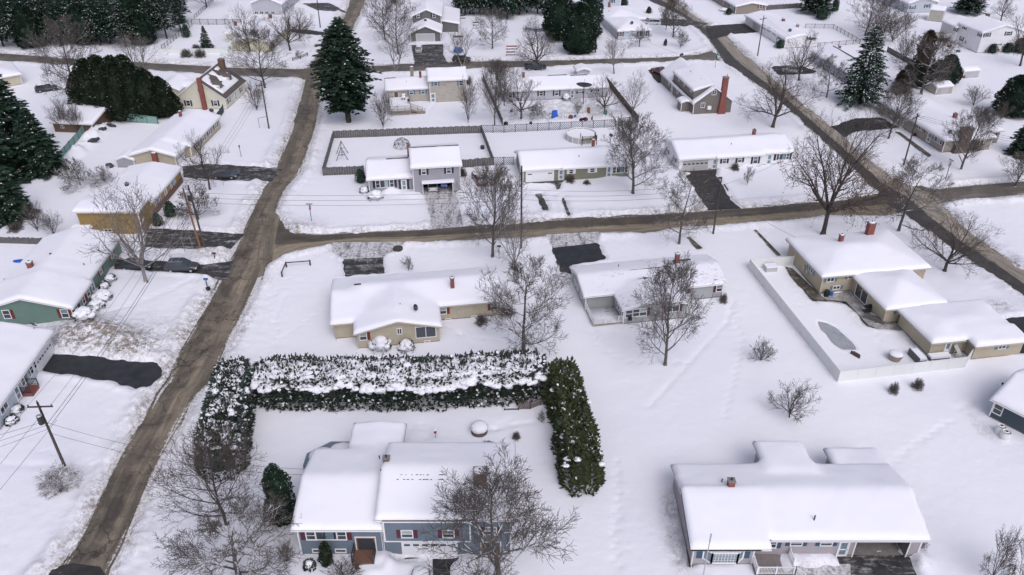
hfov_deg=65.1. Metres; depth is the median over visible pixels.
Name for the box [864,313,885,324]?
planter box
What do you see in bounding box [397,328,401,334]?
window
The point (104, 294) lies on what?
snowy shrub
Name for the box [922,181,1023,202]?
road
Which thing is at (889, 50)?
fence
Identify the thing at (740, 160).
window
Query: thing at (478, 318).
bare shrub
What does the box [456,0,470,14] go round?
pine tree
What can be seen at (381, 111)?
bare tree
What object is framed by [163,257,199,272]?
parked car
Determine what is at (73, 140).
fence
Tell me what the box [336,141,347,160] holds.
swing set
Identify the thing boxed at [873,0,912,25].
bare tree
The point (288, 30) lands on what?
bare tree
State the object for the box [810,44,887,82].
house
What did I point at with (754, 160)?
window
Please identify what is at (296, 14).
bare tree
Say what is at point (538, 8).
pine tree
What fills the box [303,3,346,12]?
driveway
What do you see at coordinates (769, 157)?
door
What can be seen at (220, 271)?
driveway
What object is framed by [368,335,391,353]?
snowy shrub
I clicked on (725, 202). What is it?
driveway
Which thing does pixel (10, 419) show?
snowy shrub
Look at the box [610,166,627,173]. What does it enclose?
window
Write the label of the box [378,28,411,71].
bare tree
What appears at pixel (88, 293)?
window
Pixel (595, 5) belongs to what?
evergreen tree
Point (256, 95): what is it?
bare tree
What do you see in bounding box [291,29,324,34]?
driveway
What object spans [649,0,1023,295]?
road
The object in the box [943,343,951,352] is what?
door
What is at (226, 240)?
driveway
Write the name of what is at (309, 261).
rail fence
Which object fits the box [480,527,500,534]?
window
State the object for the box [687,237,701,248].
garden bed
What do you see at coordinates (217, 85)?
house
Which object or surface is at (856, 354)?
pool step
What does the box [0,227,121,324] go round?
house
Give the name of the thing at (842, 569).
driveway
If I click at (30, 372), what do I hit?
window
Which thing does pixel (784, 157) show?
window
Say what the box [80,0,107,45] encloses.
forest conifer
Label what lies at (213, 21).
fence
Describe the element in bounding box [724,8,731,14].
evergreen shrub
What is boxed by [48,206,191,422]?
power line
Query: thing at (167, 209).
evergreen shrub
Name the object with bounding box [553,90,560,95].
window
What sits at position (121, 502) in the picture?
road
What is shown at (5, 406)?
window
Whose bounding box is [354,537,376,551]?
door
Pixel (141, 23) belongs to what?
forest conifer
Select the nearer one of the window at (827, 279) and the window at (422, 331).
the window at (422, 331)
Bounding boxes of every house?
[0,62,22,86]
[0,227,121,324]
[0,321,54,428]
[71,161,182,233]
[127,109,220,164]
[166,58,246,109]
[224,13,290,51]
[249,0,298,14]
[290,421,515,569]
[330,267,502,347]
[365,143,462,193]
[384,65,467,115]
[409,0,459,41]
[499,63,609,101]
[514,138,631,182]
[569,252,728,325]
[599,1,651,39]
[600,0,620,5]
[660,53,733,113]
[662,128,795,171]
[670,441,930,574]
[713,0,767,13]
[744,10,819,47]
[785,221,946,323]
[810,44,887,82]
[878,96,1004,153]
[884,0,939,12]
[923,12,1023,52]
[989,368,1023,433]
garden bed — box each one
[685,542,692,566]
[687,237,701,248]
[754,230,780,255]
[785,267,827,301]
[895,131,930,156]
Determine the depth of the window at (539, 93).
179.28 m
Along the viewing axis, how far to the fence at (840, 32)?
221.99 m
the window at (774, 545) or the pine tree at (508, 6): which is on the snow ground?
the pine tree at (508, 6)
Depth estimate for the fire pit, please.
86.77 m
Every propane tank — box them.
[995,423,1006,434]
[999,429,1011,440]
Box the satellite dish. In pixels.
[576,79,591,103]
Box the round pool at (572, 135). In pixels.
[566,127,596,143]
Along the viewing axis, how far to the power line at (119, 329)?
93.42 m
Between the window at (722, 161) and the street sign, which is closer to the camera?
the street sign
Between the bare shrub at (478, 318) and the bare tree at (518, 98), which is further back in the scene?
the bare tree at (518, 98)
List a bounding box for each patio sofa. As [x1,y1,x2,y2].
[907,348,926,361]
[927,352,950,360]
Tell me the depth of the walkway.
109.11 m
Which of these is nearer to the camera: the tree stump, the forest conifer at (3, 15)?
the tree stump
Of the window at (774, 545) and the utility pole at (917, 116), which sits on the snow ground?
the utility pole at (917, 116)
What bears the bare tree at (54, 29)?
on the snow ground
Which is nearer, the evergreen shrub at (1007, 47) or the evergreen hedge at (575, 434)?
the evergreen hedge at (575, 434)
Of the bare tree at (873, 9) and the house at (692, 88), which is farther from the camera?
the bare tree at (873, 9)
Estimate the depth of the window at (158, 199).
132.90 m
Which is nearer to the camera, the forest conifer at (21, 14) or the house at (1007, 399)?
the house at (1007, 399)
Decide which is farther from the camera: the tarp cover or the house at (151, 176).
the tarp cover
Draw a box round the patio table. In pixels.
[888,349,903,362]
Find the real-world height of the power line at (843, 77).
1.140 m
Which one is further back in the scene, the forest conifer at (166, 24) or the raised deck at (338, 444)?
the forest conifer at (166, 24)
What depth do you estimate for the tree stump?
121.36 m
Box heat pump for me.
[763,263,777,271]
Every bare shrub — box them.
[6,221,23,232]
[35,460,86,498]
[90,165,115,186]
[179,48,192,57]
[193,48,205,57]
[276,539,295,566]
[319,555,364,574]
[460,167,466,176]
[475,314,487,327]
[480,60,500,71]
[499,303,516,317]
[512,431,520,441]
[528,102,551,119]
[536,408,545,421]
[565,174,575,183]
[573,101,581,114]
[719,292,726,304]
[731,162,738,171]
[748,335,777,361]
[858,12,903,41]
[882,13,918,41]
[888,381,899,395]
[889,78,911,93]
[910,379,924,391]
[921,542,929,552]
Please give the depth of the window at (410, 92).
178.10 m
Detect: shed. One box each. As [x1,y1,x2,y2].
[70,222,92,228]
[114,149,134,167]
[926,80,954,94]
[927,4,946,21]
[962,65,980,77]
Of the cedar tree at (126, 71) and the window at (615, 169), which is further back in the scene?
the cedar tree at (126, 71)
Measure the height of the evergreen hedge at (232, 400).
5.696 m
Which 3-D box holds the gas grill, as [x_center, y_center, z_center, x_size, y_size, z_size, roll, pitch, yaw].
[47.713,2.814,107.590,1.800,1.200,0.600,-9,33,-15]
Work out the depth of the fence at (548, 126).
163.47 m
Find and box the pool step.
[850,350,860,358]
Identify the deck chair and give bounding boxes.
[951,344,963,356]
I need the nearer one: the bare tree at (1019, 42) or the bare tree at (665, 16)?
the bare tree at (1019, 42)
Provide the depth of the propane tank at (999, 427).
87.08 m
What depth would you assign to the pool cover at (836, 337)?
102.74 m
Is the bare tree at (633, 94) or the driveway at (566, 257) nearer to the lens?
the driveway at (566, 257)
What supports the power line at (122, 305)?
attached to the utility pole at (41, 419)
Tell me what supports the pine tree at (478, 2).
on the snow ground
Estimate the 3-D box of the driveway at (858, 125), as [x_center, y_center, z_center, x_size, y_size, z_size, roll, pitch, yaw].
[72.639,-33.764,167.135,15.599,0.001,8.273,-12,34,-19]
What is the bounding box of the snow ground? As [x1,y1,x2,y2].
[0,0,1023,574]
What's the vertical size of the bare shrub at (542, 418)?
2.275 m
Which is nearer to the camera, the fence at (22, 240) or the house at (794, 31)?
the fence at (22, 240)
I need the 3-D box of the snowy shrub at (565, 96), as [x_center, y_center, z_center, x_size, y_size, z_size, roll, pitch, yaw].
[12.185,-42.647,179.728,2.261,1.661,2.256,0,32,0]
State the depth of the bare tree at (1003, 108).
167.09 m
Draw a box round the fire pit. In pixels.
[471,420,487,437]
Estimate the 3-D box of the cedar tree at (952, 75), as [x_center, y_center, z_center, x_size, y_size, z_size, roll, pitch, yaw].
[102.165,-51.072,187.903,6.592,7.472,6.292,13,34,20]
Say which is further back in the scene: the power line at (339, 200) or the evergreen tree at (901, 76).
the evergreen tree at (901, 76)
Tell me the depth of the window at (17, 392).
91.48 m
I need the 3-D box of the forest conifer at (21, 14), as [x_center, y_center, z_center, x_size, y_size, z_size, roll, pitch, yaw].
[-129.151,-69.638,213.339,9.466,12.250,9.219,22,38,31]
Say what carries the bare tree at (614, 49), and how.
on the snow ground
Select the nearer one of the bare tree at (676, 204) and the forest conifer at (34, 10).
the bare tree at (676, 204)
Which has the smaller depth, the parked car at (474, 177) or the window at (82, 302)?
the window at (82, 302)
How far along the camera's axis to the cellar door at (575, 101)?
178.74 m
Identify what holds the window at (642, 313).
in the house at (604, 291)
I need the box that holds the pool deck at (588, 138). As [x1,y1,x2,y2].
[580,132,596,144]
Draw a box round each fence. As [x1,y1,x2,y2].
[0,237,41,243]
[58,113,158,159]
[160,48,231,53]
[161,21,191,48]
[191,19,241,24]
[194,0,212,18]
[216,104,223,115]
[281,260,310,276]
[322,125,492,175]
[482,115,645,164]
[483,75,502,124]
[518,397,541,408]
[607,78,638,121]
[748,255,973,381]
[766,3,801,9]
[805,24,860,46]
[887,47,911,62]
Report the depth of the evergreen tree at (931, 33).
192.46 m
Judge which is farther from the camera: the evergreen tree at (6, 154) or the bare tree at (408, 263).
the evergreen tree at (6, 154)
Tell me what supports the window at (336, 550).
in the house at (363, 498)
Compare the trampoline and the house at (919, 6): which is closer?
the trampoline
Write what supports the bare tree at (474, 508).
on the snow ground
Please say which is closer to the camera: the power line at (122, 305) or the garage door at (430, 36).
the power line at (122, 305)
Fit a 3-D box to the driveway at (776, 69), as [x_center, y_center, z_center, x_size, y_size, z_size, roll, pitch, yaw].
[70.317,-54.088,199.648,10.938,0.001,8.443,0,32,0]
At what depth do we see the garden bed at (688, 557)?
73.25 m
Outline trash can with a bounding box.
[824,289,829,296]
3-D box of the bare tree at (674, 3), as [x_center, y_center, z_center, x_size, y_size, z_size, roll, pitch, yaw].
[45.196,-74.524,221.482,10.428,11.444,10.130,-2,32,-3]
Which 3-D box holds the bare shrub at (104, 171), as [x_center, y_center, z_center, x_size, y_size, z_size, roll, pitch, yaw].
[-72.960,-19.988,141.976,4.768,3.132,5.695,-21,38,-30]
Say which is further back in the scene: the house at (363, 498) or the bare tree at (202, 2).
the bare tree at (202, 2)
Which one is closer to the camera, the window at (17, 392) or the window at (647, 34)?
the window at (17, 392)
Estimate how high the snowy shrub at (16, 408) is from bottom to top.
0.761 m
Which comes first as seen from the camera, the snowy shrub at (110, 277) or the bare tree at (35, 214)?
the snowy shrub at (110, 277)
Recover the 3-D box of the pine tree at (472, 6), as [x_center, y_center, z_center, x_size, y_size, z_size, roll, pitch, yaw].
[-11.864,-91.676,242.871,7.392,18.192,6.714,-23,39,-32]
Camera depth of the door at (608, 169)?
143.84 m
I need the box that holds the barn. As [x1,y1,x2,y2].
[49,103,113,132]
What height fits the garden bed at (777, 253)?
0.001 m
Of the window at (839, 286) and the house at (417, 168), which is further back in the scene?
the house at (417, 168)
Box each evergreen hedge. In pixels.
[192,355,258,483]
[248,347,548,413]
[540,356,606,497]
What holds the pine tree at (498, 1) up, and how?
on the snow ground
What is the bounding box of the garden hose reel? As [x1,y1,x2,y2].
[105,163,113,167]
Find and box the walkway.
[825,291,900,329]
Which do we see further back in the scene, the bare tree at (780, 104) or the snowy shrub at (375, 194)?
the bare tree at (780, 104)
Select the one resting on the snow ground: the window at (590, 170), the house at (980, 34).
the house at (980, 34)
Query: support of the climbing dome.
on the snow ground
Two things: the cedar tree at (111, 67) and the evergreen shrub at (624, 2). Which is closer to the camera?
the cedar tree at (111, 67)
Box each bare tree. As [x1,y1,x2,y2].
[18,202,44,230]
[20,13,102,98]
[37,210,62,235]
[41,96,70,129]
[52,157,99,192]
[59,99,82,130]
[80,171,201,283]
[108,28,169,67]
[138,416,270,529]
[151,486,305,574]
[173,180,222,220]
[174,129,228,189]
[187,0,210,7]
[220,21,290,87]
[223,2,265,51]
[240,80,267,108]
[262,1,312,50]
[278,8,314,35]
[359,0,399,33]
[367,0,421,53]
[367,89,399,125]
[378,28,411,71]
[399,255,412,270]
[416,437,580,574]
[438,26,480,65]
[455,157,527,257]
[456,73,480,119]
[471,5,508,48]
[475,251,573,354]
[476,57,510,125]
[482,196,532,275]
[489,61,520,105]
[499,68,546,121]
[512,16,559,69]
[584,74,626,111]
[600,31,627,73]
[600,112,678,193]
[616,69,650,110]
[625,250,714,365]
[626,24,652,46]
[650,167,714,244]
[658,2,676,27]
[660,0,692,37]
[669,30,689,47]
[734,53,822,127]
[743,166,755,182]
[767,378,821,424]
[777,99,907,234]
[786,29,825,80]
[807,54,850,97]
[846,0,894,35]
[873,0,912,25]
[874,153,961,243]
[875,79,925,138]
[891,28,922,61]
[891,31,963,94]
[901,11,918,26]
[909,210,1003,278]
[941,105,1004,170]
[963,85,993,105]
[980,524,1022,574]
[990,0,1017,20]
[994,101,1016,118]
[998,150,1023,186]
[1005,535,1023,574]
[1008,14,1023,65]
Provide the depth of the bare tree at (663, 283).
92.70 m
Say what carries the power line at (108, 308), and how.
attached to the utility pole at (41, 419)
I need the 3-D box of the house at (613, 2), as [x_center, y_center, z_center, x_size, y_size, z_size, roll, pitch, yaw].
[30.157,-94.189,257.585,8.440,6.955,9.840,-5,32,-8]
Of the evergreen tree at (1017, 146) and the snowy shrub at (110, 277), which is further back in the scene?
the evergreen tree at (1017, 146)
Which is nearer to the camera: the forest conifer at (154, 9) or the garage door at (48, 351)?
the garage door at (48, 351)
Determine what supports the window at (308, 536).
in the house at (363, 498)
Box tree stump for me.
[393,245,402,251]
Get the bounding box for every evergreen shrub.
[151,212,163,225]
[162,200,178,217]
[181,24,191,37]
[354,168,365,182]
[621,0,628,5]
[646,6,652,12]
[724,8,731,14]
[774,39,783,47]
[984,43,999,53]
[1002,42,1015,52]
[1013,38,1023,52]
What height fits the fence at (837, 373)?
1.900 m
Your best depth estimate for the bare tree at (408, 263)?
116.08 m
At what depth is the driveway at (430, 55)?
210.53 m
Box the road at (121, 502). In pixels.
[60,0,368,574]
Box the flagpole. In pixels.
[703,533,711,574]
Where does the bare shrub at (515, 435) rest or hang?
on the snow ground
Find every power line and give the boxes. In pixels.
[2,420,56,486]
[30,190,187,402]
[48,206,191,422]
[49,208,192,426]
[49,423,293,468]
[54,204,181,400]
[55,434,301,474]
[194,200,505,205]
[207,190,508,195]
[210,195,507,200]
[522,193,713,200]
[538,188,716,195]
[762,20,909,115]
[767,21,914,115]
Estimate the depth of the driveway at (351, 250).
122.40 m
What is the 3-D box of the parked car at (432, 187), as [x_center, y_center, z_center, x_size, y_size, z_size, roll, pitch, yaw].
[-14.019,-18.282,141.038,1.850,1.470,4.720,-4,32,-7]
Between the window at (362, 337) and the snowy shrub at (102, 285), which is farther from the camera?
the snowy shrub at (102, 285)
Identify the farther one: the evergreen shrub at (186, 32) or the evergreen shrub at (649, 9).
the evergreen shrub at (649, 9)
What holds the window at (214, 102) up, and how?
in the house at (217, 85)
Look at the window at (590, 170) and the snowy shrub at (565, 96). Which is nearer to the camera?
the window at (590, 170)
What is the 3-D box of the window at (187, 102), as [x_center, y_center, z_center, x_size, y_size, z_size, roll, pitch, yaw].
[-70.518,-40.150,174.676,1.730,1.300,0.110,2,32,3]
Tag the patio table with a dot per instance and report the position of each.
(895, 355)
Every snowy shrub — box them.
[3,414,19,426]
[10,403,24,414]
[72,306,96,321]
[87,298,105,309]
[90,289,112,300]
[98,282,110,288]
[103,273,116,283]
[302,557,315,571]
[359,186,368,192]
[366,189,383,200]
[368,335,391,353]
[397,338,415,353]
[562,93,570,101]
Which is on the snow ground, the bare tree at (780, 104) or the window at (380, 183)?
the bare tree at (780, 104)
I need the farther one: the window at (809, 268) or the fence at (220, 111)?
the fence at (220, 111)
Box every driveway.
[43,354,161,388]
[49,563,105,574]
[114,259,234,280]
[145,228,243,248]
[183,164,281,180]
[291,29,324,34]
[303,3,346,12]
[331,242,403,258]
[342,257,384,276]
[404,557,458,574]
[411,44,447,65]
[423,185,462,228]
[534,181,562,188]
[535,193,548,210]
[546,232,598,247]
[552,243,605,273]
[562,198,570,215]
[645,18,707,26]
[648,69,660,82]
[686,170,740,210]
[705,23,755,38]
[772,65,815,74]
[796,564,850,574]
[832,117,896,136]
[837,555,916,574]
[1006,317,1023,352]
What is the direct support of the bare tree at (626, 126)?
on the snow ground
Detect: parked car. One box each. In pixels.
[34,83,57,92]
[117,257,153,269]
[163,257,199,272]
[211,169,238,179]
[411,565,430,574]
[415,44,422,52]
[427,184,437,190]
[452,54,470,61]
[471,170,487,185]
[782,65,802,73]
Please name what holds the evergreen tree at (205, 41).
on the snow ground
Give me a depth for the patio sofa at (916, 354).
98.27 m
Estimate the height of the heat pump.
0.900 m
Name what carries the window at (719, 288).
in the house at (604, 291)
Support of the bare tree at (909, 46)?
on the snow ground
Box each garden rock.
[87,137,99,142]
[106,123,115,126]
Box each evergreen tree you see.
[0,74,53,161]
[0,123,33,184]
[0,167,40,228]
[10,109,69,180]
[199,26,213,47]
[259,463,296,527]
[307,16,381,122]
[317,540,333,567]
[541,0,574,40]
[560,1,599,54]
[581,0,603,38]
[589,23,597,51]
[797,0,836,13]
[815,5,830,19]
[831,0,839,10]
[834,25,891,110]
[894,70,906,90]
[912,29,938,73]
[950,0,988,14]
[990,74,1023,117]
[1003,124,1023,158]
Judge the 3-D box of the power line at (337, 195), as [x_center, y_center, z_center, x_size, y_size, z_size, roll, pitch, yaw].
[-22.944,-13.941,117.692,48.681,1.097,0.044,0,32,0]
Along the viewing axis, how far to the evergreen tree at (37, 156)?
142.58 m
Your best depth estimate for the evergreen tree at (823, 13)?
240.40 m
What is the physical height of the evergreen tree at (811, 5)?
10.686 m
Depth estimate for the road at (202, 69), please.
203.96 m
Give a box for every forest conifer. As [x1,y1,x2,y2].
[0,0,20,46]
[0,0,29,37]
[0,23,12,46]
[4,1,46,48]
[21,0,46,32]
[34,0,55,39]
[42,0,68,45]
[55,0,82,36]
[56,2,75,42]
[64,2,96,44]
[79,0,107,39]
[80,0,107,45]
[93,4,120,43]
[99,0,115,36]
[104,0,138,46]
[119,0,148,32]
[125,10,157,44]
[138,0,162,37]
[149,0,165,30]
[152,0,175,38]
[162,0,170,11]
[165,0,191,20]
[169,0,188,30]
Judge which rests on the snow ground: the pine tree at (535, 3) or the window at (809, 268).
the pine tree at (535, 3)
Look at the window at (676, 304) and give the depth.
105.13 m
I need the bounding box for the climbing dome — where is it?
[394,137,409,148]
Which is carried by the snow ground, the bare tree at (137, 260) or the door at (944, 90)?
the bare tree at (137, 260)
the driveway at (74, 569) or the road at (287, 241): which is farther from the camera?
the road at (287, 241)
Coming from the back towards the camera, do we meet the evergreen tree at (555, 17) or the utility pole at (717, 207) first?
the evergreen tree at (555, 17)
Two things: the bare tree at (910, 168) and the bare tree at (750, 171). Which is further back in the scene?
the bare tree at (750, 171)
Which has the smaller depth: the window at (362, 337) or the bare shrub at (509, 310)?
the window at (362, 337)
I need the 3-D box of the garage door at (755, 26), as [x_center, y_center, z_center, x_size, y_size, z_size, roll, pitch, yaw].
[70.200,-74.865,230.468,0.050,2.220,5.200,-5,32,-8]
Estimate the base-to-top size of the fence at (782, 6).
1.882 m
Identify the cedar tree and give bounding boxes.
[64,71,82,103]
[71,57,94,104]
[85,55,114,119]
[98,54,130,121]
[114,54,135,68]
[115,60,147,119]
[130,67,164,117]
[150,76,179,117]
[169,90,183,112]
[905,62,918,84]
[909,66,929,87]
[927,60,948,81]
[943,54,960,83]
[953,64,963,82]
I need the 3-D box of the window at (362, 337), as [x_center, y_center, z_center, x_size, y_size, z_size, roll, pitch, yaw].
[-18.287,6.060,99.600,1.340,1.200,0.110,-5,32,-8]
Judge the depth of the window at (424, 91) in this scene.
178.45 m
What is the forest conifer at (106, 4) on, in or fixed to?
on the snow ground
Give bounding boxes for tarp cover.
[551,110,557,117]
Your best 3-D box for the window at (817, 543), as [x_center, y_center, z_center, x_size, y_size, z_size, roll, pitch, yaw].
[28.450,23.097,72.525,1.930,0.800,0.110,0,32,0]
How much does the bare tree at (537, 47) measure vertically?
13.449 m
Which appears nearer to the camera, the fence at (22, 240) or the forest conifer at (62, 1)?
the fence at (22, 240)
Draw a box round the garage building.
[897,299,1023,358]
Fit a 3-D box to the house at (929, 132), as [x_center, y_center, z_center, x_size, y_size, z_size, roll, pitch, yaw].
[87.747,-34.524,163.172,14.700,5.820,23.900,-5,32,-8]
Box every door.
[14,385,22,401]
[35,340,54,371]
[91,279,95,292]
[177,150,185,164]
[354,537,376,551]
[401,179,406,188]
[401,542,457,554]
[416,33,434,41]
[430,93,435,102]
[480,541,500,554]
[526,170,553,181]
[558,170,563,179]
[570,90,574,98]
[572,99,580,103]
[606,167,611,176]
[681,159,708,171]
[711,159,716,168]
[752,22,760,32]
[766,154,772,164]
[835,542,850,556]
[926,132,931,142]
[940,88,948,93]
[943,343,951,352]
[967,72,974,77]
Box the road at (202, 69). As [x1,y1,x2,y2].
[0,50,718,77]
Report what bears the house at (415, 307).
on the snow ground
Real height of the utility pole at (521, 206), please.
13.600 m
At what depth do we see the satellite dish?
174.96 m
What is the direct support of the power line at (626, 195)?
attached to the utility pole at (521, 206)
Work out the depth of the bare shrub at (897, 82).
183.02 m
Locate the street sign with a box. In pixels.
[946,158,953,176]
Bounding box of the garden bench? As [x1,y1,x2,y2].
[506,51,514,55]
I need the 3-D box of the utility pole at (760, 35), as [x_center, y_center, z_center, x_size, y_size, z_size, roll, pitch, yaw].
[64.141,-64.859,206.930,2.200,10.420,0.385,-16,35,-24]
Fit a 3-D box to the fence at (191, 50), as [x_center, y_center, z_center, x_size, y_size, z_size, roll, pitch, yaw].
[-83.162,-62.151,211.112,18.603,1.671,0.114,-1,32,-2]
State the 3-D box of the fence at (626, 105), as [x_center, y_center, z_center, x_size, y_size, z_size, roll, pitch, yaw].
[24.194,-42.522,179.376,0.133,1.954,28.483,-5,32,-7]
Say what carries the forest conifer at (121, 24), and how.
on the snow ground
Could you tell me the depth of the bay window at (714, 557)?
71.40 m
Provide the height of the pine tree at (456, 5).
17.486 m
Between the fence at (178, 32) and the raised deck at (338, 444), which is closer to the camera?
the raised deck at (338, 444)
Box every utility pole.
[27,400,67,472]
[182,188,200,247]
[187,185,205,247]
[258,82,269,128]
[520,166,521,247]
[712,177,721,233]
[757,16,765,55]
[903,114,918,165]
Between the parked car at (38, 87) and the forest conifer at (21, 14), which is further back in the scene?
the forest conifer at (21, 14)
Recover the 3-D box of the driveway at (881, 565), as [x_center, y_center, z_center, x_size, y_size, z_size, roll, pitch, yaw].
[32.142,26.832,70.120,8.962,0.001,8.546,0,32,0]
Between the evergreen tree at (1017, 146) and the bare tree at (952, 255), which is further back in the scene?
the evergreen tree at (1017, 146)
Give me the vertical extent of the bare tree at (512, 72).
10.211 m
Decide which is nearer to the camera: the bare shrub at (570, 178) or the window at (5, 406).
the window at (5, 406)
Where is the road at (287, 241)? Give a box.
[272,185,922,261]
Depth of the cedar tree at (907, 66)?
186.97 m
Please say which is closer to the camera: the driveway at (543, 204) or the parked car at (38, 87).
the driveway at (543, 204)
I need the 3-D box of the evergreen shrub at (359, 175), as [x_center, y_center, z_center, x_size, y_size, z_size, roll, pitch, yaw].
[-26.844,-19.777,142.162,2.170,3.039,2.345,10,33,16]
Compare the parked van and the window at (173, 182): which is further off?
the parked van
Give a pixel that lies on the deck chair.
(959, 352)
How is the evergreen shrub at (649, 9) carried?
on the snow ground
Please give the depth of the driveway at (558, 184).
143.12 m
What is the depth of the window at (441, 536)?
71.35 m
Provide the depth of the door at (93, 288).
111.37 m
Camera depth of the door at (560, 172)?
142.95 m
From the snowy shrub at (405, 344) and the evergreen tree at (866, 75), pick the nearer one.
the snowy shrub at (405, 344)
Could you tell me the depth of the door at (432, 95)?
178.01 m
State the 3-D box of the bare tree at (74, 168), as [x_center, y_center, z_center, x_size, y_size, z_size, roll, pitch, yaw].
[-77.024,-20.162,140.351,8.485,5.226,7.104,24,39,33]
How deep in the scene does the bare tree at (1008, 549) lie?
68.87 m
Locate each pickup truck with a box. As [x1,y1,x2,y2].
[524,62,546,70]
[651,66,664,75]
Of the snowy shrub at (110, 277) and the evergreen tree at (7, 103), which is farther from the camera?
the evergreen tree at (7, 103)
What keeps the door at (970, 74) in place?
in the shed at (970, 71)
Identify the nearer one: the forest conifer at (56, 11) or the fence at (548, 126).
the fence at (548, 126)
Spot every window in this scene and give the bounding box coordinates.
[0,401,8,415]
[1,310,14,318]
[20,366,34,386]
[32,360,38,369]
[56,309,72,317]
[73,294,86,310]
[85,289,90,298]
[98,266,103,276]
[154,196,161,207]
[170,178,175,188]
[184,100,192,105]
[211,100,219,105]
[300,532,351,540]
[335,549,346,552]
[359,332,370,340]
[372,179,396,187]
[396,530,417,537]
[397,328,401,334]
[407,90,414,94]
[415,326,436,338]
[419,89,426,93]
[419,169,428,174]
[438,530,458,537]
[440,307,449,314]
[444,167,453,173]
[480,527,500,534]
[537,91,544,95]
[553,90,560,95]
[567,169,575,173]
[588,168,596,172]
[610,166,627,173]
[625,309,632,317]
[632,308,639,316]
[636,31,649,36]
[639,308,649,315]
[664,304,682,311]
[702,551,744,563]
[713,285,722,291]
[720,158,728,163]
[735,157,743,162]
[750,156,760,163]
[771,542,781,548]
[773,153,791,160]
[785,542,807,545]
[807,265,814,275]
[815,542,837,545]
[824,278,836,281]
[830,285,842,289]
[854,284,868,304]
[915,125,924,131]
[930,134,943,145]
[991,403,1003,416]
[994,345,1009,349]
[1004,31,1012,35]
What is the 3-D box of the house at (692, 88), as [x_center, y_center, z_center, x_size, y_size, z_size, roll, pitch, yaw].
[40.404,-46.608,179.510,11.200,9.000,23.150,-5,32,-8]
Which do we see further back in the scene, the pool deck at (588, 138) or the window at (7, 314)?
the pool deck at (588, 138)
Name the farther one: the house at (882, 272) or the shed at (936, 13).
the shed at (936, 13)
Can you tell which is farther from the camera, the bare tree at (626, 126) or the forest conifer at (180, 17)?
the forest conifer at (180, 17)
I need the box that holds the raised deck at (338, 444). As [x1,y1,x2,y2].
[303,441,348,468]
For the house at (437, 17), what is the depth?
226.01 m
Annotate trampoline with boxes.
[526,23,542,31]
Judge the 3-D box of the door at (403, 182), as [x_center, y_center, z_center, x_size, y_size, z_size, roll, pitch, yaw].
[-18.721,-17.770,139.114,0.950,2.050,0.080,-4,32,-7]
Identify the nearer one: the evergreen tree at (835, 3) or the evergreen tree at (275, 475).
the evergreen tree at (275, 475)
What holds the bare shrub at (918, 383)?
on the snow ground
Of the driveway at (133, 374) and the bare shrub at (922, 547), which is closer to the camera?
the bare shrub at (922, 547)
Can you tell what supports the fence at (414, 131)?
on the snow ground
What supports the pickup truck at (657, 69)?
on the driveway at (656, 76)
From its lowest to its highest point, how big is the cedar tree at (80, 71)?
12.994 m
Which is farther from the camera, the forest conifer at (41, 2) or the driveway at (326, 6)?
the driveway at (326, 6)
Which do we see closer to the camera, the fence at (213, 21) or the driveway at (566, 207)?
the driveway at (566, 207)
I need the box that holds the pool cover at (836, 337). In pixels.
[818,321,855,349]
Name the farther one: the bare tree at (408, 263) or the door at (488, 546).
the bare tree at (408, 263)
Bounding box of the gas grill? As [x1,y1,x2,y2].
[861,304,871,312]
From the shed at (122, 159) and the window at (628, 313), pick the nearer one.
the window at (628, 313)
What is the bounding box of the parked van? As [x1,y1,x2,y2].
[644,18,660,24]
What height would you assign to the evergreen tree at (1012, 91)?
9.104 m
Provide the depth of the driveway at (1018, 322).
105.67 m
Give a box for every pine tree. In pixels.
[450,0,470,13]
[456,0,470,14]
[466,0,477,14]
[471,0,487,14]
[478,0,491,13]
[484,0,497,12]
[492,0,502,14]
[497,0,517,19]
[514,0,530,14]
[529,0,543,13]
[536,0,547,12]
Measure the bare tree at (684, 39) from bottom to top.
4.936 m
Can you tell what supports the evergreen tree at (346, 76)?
on the snow ground
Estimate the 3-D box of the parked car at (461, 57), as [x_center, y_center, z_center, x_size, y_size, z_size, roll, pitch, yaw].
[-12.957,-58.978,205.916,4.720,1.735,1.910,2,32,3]
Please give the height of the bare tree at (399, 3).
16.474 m
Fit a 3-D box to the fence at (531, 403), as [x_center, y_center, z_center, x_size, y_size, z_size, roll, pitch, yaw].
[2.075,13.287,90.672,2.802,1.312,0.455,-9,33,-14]
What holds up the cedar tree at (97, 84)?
on the snow ground
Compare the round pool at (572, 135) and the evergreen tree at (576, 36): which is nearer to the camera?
the round pool at (572, 135)
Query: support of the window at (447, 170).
in the house at (417, 168)
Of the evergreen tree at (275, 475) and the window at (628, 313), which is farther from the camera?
the window at (628, 313)
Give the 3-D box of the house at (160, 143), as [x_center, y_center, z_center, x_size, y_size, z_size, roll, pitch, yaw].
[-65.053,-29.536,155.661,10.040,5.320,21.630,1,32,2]
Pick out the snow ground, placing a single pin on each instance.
(938, 444)
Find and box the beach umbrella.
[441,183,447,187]
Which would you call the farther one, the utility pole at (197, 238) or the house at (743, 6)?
the house at (743, 6)
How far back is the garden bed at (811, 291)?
113.48 m
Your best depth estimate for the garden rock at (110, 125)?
165.57 m
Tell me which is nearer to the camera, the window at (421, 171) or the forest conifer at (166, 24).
the window at (421, 171)
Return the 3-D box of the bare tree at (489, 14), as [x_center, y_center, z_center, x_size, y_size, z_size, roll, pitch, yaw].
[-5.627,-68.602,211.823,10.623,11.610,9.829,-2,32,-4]
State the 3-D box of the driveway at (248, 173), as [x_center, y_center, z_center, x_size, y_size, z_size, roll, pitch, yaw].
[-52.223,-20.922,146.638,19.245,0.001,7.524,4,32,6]

